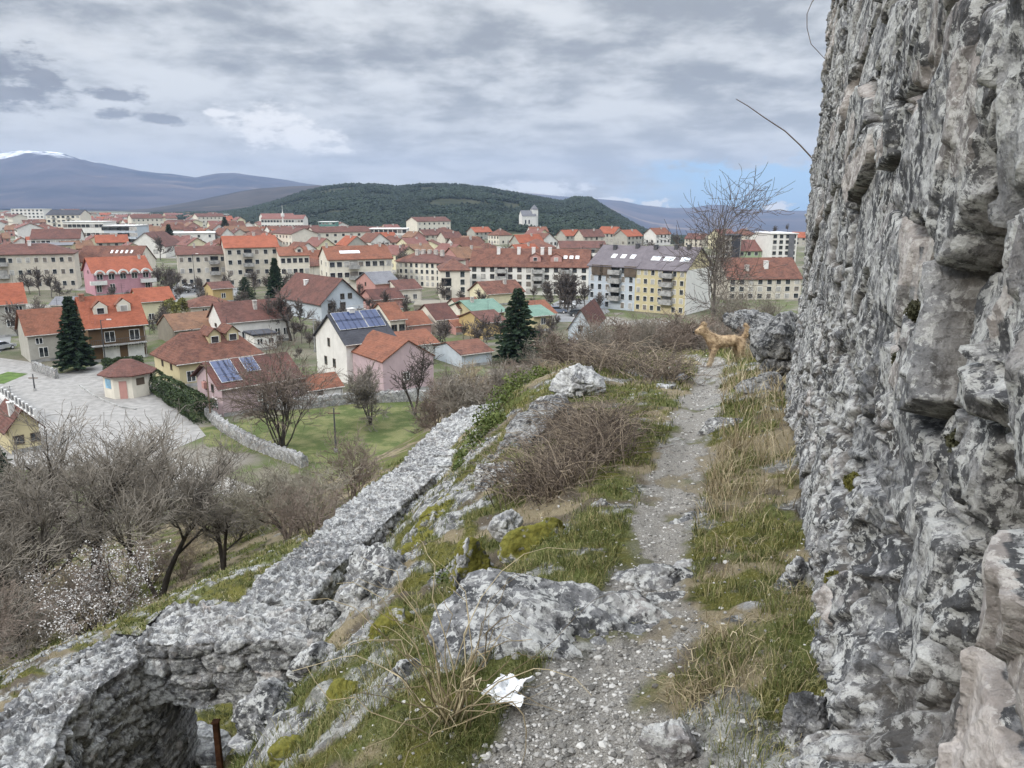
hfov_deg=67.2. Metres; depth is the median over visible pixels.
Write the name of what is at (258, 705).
boulder
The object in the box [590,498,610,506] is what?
boulder
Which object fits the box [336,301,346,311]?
town tree
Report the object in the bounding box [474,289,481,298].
town tree
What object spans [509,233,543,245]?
house
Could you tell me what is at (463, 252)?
house
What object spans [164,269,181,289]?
town tree
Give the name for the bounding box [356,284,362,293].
town tree
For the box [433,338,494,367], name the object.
house
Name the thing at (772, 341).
boulder
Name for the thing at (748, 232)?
house
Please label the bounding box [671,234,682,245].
town tree
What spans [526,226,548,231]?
house
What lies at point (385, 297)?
town tree
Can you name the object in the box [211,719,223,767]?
gate post
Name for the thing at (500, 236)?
house
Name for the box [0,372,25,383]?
grass verge
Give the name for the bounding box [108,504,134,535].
bare bush
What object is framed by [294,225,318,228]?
house
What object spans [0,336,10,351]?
road
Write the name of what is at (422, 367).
bare tree
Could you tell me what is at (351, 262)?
window
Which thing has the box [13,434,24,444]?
window
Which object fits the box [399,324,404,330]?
window
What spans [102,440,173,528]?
bare tree
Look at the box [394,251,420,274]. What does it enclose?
house
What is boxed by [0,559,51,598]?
bare bush
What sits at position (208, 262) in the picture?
apartment block
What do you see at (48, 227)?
house
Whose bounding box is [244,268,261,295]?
town tree
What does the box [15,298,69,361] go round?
house
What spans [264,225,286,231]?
house
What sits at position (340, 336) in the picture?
house
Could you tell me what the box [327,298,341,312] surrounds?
town tree
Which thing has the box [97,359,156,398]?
kiosk
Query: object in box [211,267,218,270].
window
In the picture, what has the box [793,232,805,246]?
house
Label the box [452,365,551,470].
shrub
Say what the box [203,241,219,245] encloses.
house
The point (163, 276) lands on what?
town tree
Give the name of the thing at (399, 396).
field wall
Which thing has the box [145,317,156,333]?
town tree
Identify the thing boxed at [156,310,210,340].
house
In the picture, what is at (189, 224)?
house
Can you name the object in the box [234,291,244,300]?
town tree
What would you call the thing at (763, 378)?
boulder
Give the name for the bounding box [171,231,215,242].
hall
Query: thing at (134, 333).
window
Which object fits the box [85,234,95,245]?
house
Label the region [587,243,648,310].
apartment block
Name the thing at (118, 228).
window
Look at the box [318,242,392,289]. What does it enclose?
apartment block
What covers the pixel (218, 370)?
house
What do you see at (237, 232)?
house
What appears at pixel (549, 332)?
town tree
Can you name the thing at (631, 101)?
sky
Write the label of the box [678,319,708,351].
bare bush
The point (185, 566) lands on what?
bare bush
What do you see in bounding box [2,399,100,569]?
bare tree
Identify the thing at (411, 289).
house
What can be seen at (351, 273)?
window
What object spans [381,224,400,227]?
house
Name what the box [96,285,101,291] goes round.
window
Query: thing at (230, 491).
bare bush
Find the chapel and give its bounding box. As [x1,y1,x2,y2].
[519,205,537,226]
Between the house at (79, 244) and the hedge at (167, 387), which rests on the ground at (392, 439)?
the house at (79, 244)
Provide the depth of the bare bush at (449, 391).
28.81 m
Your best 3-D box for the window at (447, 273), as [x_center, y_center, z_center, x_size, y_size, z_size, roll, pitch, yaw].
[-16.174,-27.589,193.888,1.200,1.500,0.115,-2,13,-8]
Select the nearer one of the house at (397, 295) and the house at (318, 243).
the house at (397, 295)
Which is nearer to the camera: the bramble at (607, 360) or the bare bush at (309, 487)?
the bramble at (607, 360)
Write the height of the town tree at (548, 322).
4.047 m
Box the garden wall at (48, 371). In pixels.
[31,361,58,378]
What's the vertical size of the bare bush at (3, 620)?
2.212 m
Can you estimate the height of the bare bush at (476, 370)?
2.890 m
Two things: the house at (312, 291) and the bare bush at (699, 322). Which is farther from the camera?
the house at (312, 291)
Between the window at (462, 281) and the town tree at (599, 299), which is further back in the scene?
the window at (462, 281)
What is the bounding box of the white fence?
[0,387,37,420]
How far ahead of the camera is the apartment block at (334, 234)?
406.89 m
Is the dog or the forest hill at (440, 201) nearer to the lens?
the dog
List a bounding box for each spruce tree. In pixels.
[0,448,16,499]
[52,296,97,371]
[165,224,174,235]
[220,217,228,227]
[234,277,257,300]
[265,258,284,298]
[492,288,541,362]
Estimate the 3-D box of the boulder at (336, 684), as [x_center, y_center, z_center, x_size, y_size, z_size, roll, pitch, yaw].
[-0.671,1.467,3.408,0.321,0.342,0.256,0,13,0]
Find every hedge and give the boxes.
[101,355,143,369]
[149,369,217,424]
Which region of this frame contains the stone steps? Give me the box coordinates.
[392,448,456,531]
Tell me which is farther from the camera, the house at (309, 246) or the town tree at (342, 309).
the house at (309, 246)
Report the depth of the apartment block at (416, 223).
592.98 m
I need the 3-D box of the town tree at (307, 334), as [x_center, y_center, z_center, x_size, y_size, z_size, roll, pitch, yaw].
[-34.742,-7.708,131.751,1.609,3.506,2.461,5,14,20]
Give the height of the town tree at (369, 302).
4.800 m
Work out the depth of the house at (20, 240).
388.84 m
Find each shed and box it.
[47,291,77,306]
[243,328,277,349]
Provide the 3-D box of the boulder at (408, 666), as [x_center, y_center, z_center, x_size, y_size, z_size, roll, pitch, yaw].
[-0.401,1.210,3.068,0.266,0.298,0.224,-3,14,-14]
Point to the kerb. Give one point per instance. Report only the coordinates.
(94, 395)
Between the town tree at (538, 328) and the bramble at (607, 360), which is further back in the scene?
the town tree at (538, 328)
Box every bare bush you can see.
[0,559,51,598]
[0,569,48,612]
[0,572,75,673]
[0,579,69,661]
[0,595,23,668]
[1,603,58,647]
[2,571,72,654]
[27,547,105,613]
[30,568,75,605]
[48,583,98,628]
[50,556,80,585]
[57,567,116,621]
[62,542,125,591]
[63,589,104,630]
[77,512,125,550]
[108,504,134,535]
[125,530,177,591]
[126,527,165,566]
[161,540,201,583]
[162,499,195,527]
[168,521,212,560]
[171,461,262,538]
[210,498,266,547]
[224,455,298,513]
[246,454,323,540]
[254,453,365,525]
[255,464,337,532]
[257,472,288,532]
[269,473,350,544]
[288,424,389,501]
[402,396,436,433]
[407,377,456,432]
[416,370,482,424]
[423,359,458,407]
[424,362,495,418]
[435,366,480,396]
[452,353,494,397]
[453,362,487,382]
[456,375,487,404]
[465,353,522,401]
[475,352,543,399]
[492,355,517,371]
[509,358,533,383]
[518,336,548,367]
[519,316,598,369]
[519,356,545,377]
[537,358,559,373]
[547,320,623,368]
[548,328,619,361]
[553,326,589,365]
[570,305,620,358]
[577,329,632,353]
[586,312,622,344]
[606,313,665,350]
[610,318,643,348]
[612,310,668,330]
[613,320,665,349]
[625,308,669,354]
[646,305,711,350]
[647,314,709,350]
[651,311,710,350]
[657,306,709,350]
[662,316,700,352]
[664,310,717,328]
[678,312,717,345]
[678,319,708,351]
[682,308,717,327]
[704,297,743,327]
[709,269,764,328]
[713,319,747,349]
[713,321,749,349]
[746,285,797,316]
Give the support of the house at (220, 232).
on the ground at (392, 439)
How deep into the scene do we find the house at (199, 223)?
813.89 m
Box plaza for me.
[0,358,205,469]
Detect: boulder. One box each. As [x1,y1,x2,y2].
[231,677,293,742]
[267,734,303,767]
[306,601,340,632]
[326,678,365,712]
[334,542,406,611]
[366,606,416,643]
[382,658,420,684]
[396,529,434,554]
[415,490,458,533]
[458,573,533,595]
[472,462,512,491]
[496,393,576,453]
[549,363,605,398]
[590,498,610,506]
[637,717,700,766]
[646,591,694,606]
[697,417,743,435]
[722,309,773,339]
[733,370,785,394]
[748,310,797,376]
[773,556,814,594]
[774,691,828,754]
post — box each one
[28,374,37,390]
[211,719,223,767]
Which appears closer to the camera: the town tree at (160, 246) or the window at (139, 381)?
the window at (139, 381)
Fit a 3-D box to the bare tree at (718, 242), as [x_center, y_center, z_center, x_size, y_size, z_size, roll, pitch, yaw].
[10.254,-5.339,36.411,6.913,9.870,9.172,10,16,37]
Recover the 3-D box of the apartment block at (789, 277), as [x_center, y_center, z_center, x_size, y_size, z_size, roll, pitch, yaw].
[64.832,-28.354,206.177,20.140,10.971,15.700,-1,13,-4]
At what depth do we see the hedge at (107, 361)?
111.13 m
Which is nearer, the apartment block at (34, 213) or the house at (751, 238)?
the house at (751, 238)
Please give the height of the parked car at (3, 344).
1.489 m
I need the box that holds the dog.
[693,322,750,367]
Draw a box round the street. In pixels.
[172,283,238,301]
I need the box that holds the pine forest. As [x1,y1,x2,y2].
[148,182,685,243]
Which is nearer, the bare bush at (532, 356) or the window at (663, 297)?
the bare bush at (532, 356)
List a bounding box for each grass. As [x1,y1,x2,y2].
[0,342,819,767]
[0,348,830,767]
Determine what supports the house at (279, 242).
on the ground at (392, 439)
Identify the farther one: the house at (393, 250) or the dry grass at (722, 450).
the house at (393, 250)
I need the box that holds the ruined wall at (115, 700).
[0,400,499,767]
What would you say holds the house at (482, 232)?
on the ground at (392, 439)
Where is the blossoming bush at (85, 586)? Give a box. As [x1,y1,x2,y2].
[19,536,173,640]
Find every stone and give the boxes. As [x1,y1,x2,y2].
[227,733,253,755]
[326,646,334,654]
[455,537,469,575]
[487,509,523,541]
[656,383,674,388]
[673,559,692,566]
[678,373,687,380]
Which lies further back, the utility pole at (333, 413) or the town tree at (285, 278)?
the town tree at (285, 278)
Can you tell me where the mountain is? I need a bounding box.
[0,151,321,209]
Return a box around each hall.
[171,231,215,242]
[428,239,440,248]
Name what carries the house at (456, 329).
on the ground at (392, 439)
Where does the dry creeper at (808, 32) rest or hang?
hanging from the castle wall at (904, 379)
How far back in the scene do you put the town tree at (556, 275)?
178.19 m
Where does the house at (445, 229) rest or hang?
on the ground at (392, 439)
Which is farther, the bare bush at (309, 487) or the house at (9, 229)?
the house at (9, 229)
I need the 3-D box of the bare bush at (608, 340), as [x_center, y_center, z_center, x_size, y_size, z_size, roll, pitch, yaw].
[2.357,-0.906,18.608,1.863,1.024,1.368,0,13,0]
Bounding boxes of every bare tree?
[0,295,46,330]
[0,387,205,595]
[0,437,90,579]
[0,438,125,658]
[0,445,99,626]
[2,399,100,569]
[47,412,290,598]
[78,419,179,558]
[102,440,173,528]
[107,440,242,539]
[137,459,270,570]
[217,459,313,537]
[257,283,295,340]
[339,360,391,431]
[387,341,441,414]
[553,269,578,312]
[643,163,796,321]
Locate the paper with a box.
[481,673,534,706]
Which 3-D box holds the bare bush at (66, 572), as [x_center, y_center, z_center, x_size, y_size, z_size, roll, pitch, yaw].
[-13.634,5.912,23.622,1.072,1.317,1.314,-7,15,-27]
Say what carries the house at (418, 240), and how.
on the ground at (392, 439)
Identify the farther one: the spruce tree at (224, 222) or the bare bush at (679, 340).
the spruce tree at (224, 222)
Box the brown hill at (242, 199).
[86,185,320,212]
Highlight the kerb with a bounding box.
[79,385,136,409]
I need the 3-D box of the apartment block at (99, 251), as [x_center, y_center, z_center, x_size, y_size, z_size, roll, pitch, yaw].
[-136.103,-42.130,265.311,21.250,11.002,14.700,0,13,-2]
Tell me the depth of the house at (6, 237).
453.12 m
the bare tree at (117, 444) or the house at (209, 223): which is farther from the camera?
the house at (209, 223)
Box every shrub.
[162,297,188,313]
[429,564,451,587]
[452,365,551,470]
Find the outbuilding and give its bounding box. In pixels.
[413,300,448,310]
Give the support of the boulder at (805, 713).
on the ground at (392, 439)
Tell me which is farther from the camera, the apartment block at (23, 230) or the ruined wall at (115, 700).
the apartment block at (23, 230)
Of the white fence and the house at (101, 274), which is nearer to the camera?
the white fence
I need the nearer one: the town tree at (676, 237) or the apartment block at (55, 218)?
the town tree at (676, 237)
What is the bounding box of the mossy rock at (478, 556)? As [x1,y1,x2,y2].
[448,536,497,593]
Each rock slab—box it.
[195,721,231,765]
[285,641,336,688]
[612,563,694,591]
[668,511,708,523]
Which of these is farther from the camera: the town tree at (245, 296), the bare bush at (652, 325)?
the town tree at (245, 296)
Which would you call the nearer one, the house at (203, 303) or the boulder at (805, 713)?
the boulder at (805, 713)
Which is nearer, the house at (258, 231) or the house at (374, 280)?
the house at (374, 280)
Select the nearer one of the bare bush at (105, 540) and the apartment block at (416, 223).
the bare bush at (105, 540)
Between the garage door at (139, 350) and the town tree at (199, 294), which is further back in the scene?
the town tree at (199, 294)
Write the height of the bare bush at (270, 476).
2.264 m
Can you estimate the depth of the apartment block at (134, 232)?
418.00 m
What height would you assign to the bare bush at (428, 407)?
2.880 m
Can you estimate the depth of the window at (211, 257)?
230.08 m
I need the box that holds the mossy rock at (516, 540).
[497,517,565,564]
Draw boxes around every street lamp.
[100,319,110,356]
[192,253,197,293]
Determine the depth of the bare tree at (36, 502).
17.30 m
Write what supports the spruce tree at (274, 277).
on the ground at (392, 439)
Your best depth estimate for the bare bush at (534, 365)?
37.13 m
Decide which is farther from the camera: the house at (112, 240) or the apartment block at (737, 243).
the house at (112, 240)
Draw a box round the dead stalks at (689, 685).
[629,603,802,722]
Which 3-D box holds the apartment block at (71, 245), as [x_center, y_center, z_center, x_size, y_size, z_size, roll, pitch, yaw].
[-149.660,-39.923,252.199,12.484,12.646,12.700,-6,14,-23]
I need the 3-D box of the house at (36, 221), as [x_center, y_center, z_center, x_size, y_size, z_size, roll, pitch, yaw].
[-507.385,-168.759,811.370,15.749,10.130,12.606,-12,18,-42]
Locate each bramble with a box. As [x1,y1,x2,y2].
[457,385,692,509]
[521,334,729,385]
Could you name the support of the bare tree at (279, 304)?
on the ground at (392, 439)
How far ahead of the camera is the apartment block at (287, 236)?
389.18 m
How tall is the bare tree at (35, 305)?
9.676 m
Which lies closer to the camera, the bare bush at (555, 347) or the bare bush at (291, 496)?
the bare bush at (555, 347)
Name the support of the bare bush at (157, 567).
on the ground at (392, 439)
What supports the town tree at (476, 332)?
on the ground at (392, 439)
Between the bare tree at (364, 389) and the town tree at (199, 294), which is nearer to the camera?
the bare tree at (364, 389)
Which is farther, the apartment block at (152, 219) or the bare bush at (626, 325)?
the apartment block at (152, 219)
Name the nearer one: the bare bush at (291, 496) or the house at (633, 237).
the bare bush at (291, 496)
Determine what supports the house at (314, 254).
on the ground at (392, 439)
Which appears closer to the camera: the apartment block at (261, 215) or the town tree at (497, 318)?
the town tree at (497, 318)
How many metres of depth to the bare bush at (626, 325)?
18.66 m
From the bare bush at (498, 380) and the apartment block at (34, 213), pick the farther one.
the apartment block at (34, 213)
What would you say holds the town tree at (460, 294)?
on the ground at (392, 439)
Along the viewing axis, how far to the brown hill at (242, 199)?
2804.19 m
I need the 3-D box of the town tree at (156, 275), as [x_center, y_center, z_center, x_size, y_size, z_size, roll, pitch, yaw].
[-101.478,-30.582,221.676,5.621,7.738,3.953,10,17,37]
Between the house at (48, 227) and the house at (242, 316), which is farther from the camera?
the house at (48, 227)
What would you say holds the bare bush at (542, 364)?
on the ground at (392, 439)
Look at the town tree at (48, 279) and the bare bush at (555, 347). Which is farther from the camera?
the town tree at (48, 279)
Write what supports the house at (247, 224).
on the ground at (392, 439)
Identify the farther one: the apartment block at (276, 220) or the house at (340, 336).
the apartment block at (276, 220)
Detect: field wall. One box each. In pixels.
[204,407,308,467]
[261,388,427,410]
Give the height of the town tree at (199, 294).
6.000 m
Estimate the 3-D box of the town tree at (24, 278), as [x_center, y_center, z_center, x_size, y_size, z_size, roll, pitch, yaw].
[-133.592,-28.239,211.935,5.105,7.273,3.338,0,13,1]
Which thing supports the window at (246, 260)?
in the apartment block at (256, 253)
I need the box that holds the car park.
[551,300,609,321]
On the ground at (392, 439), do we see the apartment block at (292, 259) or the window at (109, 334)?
the apartment block at (292, 259)
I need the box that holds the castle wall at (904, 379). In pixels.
[781,0,1023,767]
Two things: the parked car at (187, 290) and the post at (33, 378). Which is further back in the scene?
the parked car at (187, 290)
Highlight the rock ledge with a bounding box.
[425,567,672,672]
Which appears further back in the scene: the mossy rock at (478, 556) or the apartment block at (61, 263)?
the apartment block at (61, 263)
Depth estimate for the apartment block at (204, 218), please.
841.30 m
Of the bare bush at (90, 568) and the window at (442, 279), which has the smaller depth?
the bare bush at (90, 568)
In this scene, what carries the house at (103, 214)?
on the ground at (392, 439)
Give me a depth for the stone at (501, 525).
4.96 m
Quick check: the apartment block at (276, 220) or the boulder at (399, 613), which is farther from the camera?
the apartment block at (276, 220)
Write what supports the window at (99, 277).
in the house at (101, 274)
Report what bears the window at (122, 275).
in the house at (101, 274)
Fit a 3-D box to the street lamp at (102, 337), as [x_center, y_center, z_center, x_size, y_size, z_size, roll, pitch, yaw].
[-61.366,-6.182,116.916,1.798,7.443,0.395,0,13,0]
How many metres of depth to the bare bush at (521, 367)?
36.64 m
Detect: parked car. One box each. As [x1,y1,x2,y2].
[0,341,16,348]
[175,287,191,292]
[552,306,566,312]
[568,309,579,315]
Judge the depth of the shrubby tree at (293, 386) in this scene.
76.12 m
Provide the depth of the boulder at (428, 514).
7.57 m
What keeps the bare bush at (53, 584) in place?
on the ground at (392, 439)
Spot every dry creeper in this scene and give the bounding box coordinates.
[736,99,811,157]
[807,0,824,58]
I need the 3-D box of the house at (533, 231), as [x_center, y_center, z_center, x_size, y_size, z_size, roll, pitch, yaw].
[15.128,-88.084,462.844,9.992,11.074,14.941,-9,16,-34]
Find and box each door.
[103,346,120,358]
[118,381,127,398]
[128,344,144,356]
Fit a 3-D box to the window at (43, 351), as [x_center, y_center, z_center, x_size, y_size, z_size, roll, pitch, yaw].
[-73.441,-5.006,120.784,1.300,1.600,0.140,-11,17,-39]
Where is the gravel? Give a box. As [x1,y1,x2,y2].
[340,351,810,767]
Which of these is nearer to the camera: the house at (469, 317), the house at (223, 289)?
the house at (469, 317)
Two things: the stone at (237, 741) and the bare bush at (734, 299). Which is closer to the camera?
the stone at (237, 741)
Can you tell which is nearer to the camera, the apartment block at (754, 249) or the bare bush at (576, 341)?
the bare bush at (576, 341)
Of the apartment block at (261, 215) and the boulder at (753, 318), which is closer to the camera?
the boulder at (753, 318)
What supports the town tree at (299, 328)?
on the ground at (392, 439)
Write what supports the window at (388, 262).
in the apartment block at (349, 265)
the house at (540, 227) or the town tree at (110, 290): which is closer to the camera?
the town tree at (110, 290)
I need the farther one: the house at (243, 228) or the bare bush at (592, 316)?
the house at (243, 228)
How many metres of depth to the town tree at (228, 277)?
207.32 m
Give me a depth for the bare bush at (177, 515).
31.51 m
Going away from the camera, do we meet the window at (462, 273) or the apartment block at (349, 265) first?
the window at (462, 273)
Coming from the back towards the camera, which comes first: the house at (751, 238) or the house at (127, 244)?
the house at (751, 238)
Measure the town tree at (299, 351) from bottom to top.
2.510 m
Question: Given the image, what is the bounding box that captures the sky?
[0,0,831,210]
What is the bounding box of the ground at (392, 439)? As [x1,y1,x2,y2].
[0,209,827,767]
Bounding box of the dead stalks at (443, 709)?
[294,540,614,767]
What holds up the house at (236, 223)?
on the ground at (392, 439)
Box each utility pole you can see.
[200,361,210,420]
[309,316,316,351]
[328,408,339,452]
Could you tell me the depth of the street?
213.68 m
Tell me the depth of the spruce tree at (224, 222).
568.51 m
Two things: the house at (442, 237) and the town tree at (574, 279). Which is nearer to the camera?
the town tree at (574, 279)
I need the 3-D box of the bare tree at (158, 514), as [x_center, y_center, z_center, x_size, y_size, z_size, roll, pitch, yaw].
[-8.794,3.298,19.230,4.827,5.079,5.850,5,14,21]
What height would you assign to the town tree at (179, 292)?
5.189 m
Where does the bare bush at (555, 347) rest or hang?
on the ground at (392, 439)
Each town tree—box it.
[17,268,33,293]
[24,267,43,295]
[42,271,63,297]
[53,280,72,295]
[106,285,115,294]
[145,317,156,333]
[151,264,163,286]
[152,235,173,259]
[155,263,173,284]
[156,301,169,320]
[161,266,176,292]
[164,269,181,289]
[173,284,184,298]
[194,278,203,291]
[196,290,207,296]
[221,271,235,282]
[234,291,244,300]
[241,289,250,299]
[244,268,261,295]
[261,273,269,287]
[276,332,285,349]
[281,268,290,283]
[289,313,300,341]
[291,297,317,325]
[292,348,301,357]
[294,319,310,343]
[304,329,313,345]
[305,315,321,343]
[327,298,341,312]
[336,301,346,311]
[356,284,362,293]
[365,295,373,308]
[371,289,389,305]
[396,243,409,258]
[400,295,416,311]
[434,318,452,342]
[434,320,452,342]
[435,278,451,299]
[449,289,464,299]
[459,320,469,338]
[467,316,484,338]
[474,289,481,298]
[475,314,496,341]
[479,292,488,298]
[490,309,506,339]
[530,283,539,298]
[534,322,548,347]
[539,278,553,305]
[543,326,554,341]
[544,316,558,332]
[551,268,564,306]
[551,313,561,329]
[555,274,584,308]
[573,281,591,308]
[593,291,604,305]
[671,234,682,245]
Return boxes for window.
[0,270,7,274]
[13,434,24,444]
[30,431,40,441]
[35,338,42,344]
[38,347,48,357]
[96,274,102,279]
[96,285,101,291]
[101,227,108,230]
[104,331,115,342]
[108,274,114,279]
[109,227,116,230]
[117,227,124,230]
[120,273,125,278]
[125,227,136,230]
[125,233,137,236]
[129,329,139,339]
[136,377,144,384]
[143,272,148,277]
[186,370,195,381]
[210,256,217,260]
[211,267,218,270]
[244,249,251,252]
[244,259,251,262]
[283,327,287,334]
[337,272,342,277]
[344,272,349,277]
[350,261,357,264]
[350,272,357,275]
[386,260,390,265]
[391,324,396,331]
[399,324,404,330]
[441,278,450,285]
[442,290,451,297]
[445,271,449,276]
[460,271,464,276]
[460,279,464,284]
[611,275,619,278]
[662,279,671,282]
[662,287,670,291]
[662,296,670,299]
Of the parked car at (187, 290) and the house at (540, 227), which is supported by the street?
the parked car at (187, 290)
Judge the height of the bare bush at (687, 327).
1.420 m
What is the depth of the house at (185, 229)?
568.09 m
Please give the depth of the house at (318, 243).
338.99 m
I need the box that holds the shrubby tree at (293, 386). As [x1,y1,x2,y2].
[194,326,355,446]
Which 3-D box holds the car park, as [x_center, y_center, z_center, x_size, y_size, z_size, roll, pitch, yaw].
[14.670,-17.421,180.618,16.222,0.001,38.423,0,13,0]
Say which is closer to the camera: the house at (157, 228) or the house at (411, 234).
the house at (411, 234)
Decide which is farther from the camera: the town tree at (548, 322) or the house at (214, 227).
the house at (214, 227)
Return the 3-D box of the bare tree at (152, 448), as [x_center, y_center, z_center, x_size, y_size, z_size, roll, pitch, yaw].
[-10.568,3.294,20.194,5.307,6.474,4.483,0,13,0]
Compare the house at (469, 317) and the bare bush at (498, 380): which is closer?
the bare bush at (498, 380)
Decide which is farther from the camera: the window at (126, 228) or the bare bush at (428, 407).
the window at (126, 228)
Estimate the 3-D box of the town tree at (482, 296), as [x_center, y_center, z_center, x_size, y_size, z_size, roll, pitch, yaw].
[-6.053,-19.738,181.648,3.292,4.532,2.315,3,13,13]
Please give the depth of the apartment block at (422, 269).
230.41 m
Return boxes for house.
[0,221,7,229]
[0,233,10,243]
[0,273,27,336]
[0,386,45,454]
[4,225,16,235]
[14,236,24,243]
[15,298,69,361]
[22,219,39,224]
[37,223,52,226]
[43,226,58,228]
[59,240,94,254]
[74,285,148,361]
[81,250,156,295]
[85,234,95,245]
[94,234,128,245]
[99,212,110,216]
[108,217,122,223]
[121,219,127,224]
[121,242,135,245]
[130,280,175,323]
[149,225,165,230]
[149,316,264,386]
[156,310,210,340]
[160,223,184,231]
[162,212,177,215]
[163,215,176,219]
[170,219,192,223]
[173,235,189,240]
[176,236,205,245]
[181,295,227,312]
[183,226,202,231]
[184,222,199,226]
[190,341,303,416]
[192,219,202,226]
[196,227,211,230]
[202,274,234,300]
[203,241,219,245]
[206,220,221,227]
[206,291,289,341]
[208,223,220,230]
[213,238,219,243]
[215,227,234,238]
[223,225,248,232]
[227,220,245,225]
[231,228,245,235]
[232,216,245,222]
[243,229,268,235]
[245,221,254,226]
[247,226,265,231]
[261,233,281,246]
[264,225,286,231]
[275,268,365,320]
[288,241,316,249]
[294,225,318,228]
[298,371,344,395]
[307,237,335,249]
[308,249,319,259]
[309,257,319,274]
[312,299,396,383]
[335,235,367,245]
[351,321,434,390]
[355,264,397,292]
[360,232,390,244]
[360,283,404,309]
[372,294,407,331]
[374,231,397,236]
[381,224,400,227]
[386,235,399,244]
[388,244,414,269]
[388,272,422,302]
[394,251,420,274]
[394,328,439,358]
[396,237,429,244]
[401,231,425,239]
[402,243,433,252]
[403,310,432,333]
[417,294,458,333]
[418,229,443,240]
[433,243,461,252]
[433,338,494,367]
[436,231,461,242]
[439,227,452,231]
[444,245,481,268]
[446,236,483,246]
[447,289,476,314]
[448,315,462,334]
[449,292,504,316]
[457,302,506,339]
[466,226,491,239]
[467,274,526,304]
[479,242,496,247]
[488,228,511,244]
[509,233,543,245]
[509,243,537,247]
[511,299,558,321]
[524,228,547,233]
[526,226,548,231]
[526,296,555,330]
[535,232,557,248]
[556,229,577,240]
[566,296,605,339]
[573,229,605,240]
[600,226,621,244]
[613,229,642,245]
[644,227,670,244]
[684,233,707,247]
[708,229,733,248]
[734,228,753,239]
[748,231,767,239]
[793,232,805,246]
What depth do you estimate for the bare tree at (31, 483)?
31.48 m
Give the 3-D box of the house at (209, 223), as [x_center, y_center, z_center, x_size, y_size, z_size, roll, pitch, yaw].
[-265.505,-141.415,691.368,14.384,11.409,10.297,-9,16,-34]
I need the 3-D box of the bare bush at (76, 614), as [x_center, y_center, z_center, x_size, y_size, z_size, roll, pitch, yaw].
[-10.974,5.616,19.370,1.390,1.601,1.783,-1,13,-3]
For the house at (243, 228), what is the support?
on the ground at (392, 439)
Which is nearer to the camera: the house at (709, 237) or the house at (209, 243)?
the house at (209, 243)
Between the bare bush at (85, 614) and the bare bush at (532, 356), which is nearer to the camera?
the bare bush at (85, 614)
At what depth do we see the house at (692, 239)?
457.30 m
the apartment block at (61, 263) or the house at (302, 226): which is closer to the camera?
the apartment block at (61, 263)
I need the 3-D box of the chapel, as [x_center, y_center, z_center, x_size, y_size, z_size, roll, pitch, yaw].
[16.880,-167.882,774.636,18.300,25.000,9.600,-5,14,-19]
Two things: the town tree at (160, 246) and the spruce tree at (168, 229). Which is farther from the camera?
the spruce tree at (168, 229)
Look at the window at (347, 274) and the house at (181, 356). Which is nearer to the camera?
the house at (181, 356)
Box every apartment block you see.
[0,240,81,290]
[4,213,10,220]
[8,213,27,224]
[11,209,51,218]
[13,222,43,238]
[29,228,85,242]
[46,210,91,227]
[49,242,75,249]
[62,221,115,236]
[79,245,156,277]
[101,225,148,242]
[114,215,127,218]
[127,214,163,225]
[132,231,179,257]
[174,243,225,286]
[192,213,224,226]
[220,232,279,287]
[259,213,293,220]
[261,215,307,225]
[269,227,318,246]
[275,245,310,283]
[308,225,371,243]
[318,221,338,226]
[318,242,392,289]
[369,228,408,238]
[397,249,466,287]
[405,216,450,230]
[436,259,470,299]
[468,247,591,295]
[523,239,556,248]
[556,241,605,256]
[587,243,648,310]
[633,244,711,314]
[711,257,802,299]
[722,234,742,257]
[740,240,761,256]
[755,231,798,260]
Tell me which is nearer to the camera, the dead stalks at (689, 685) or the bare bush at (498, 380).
the dead stalks at (689, 685)
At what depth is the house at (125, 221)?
847.83 m
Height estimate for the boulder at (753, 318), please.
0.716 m
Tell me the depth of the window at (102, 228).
417.34 m
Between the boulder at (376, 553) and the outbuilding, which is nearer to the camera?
the boulder at (376, 553)
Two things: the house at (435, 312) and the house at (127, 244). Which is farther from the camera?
the house at (127, 244)
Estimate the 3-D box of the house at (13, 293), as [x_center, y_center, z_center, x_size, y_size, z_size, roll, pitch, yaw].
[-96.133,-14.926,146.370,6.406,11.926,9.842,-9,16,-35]
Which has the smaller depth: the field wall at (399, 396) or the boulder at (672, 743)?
the boulder at (672, 743)
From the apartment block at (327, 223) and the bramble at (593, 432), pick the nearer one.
the bramble at (593, 432)
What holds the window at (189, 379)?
in the house at (181, 356)
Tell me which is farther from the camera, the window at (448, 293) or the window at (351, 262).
the window at (351, 262)
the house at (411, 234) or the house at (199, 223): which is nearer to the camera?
the house at (411, 234)
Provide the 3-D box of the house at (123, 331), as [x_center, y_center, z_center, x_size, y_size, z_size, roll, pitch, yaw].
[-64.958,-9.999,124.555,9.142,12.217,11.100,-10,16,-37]
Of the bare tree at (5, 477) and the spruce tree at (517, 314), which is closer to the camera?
the bare tree at (5, 477)
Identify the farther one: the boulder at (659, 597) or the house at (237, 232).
the house at (237, 232)
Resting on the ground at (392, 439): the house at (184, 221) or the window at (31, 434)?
the house at (184, 221)

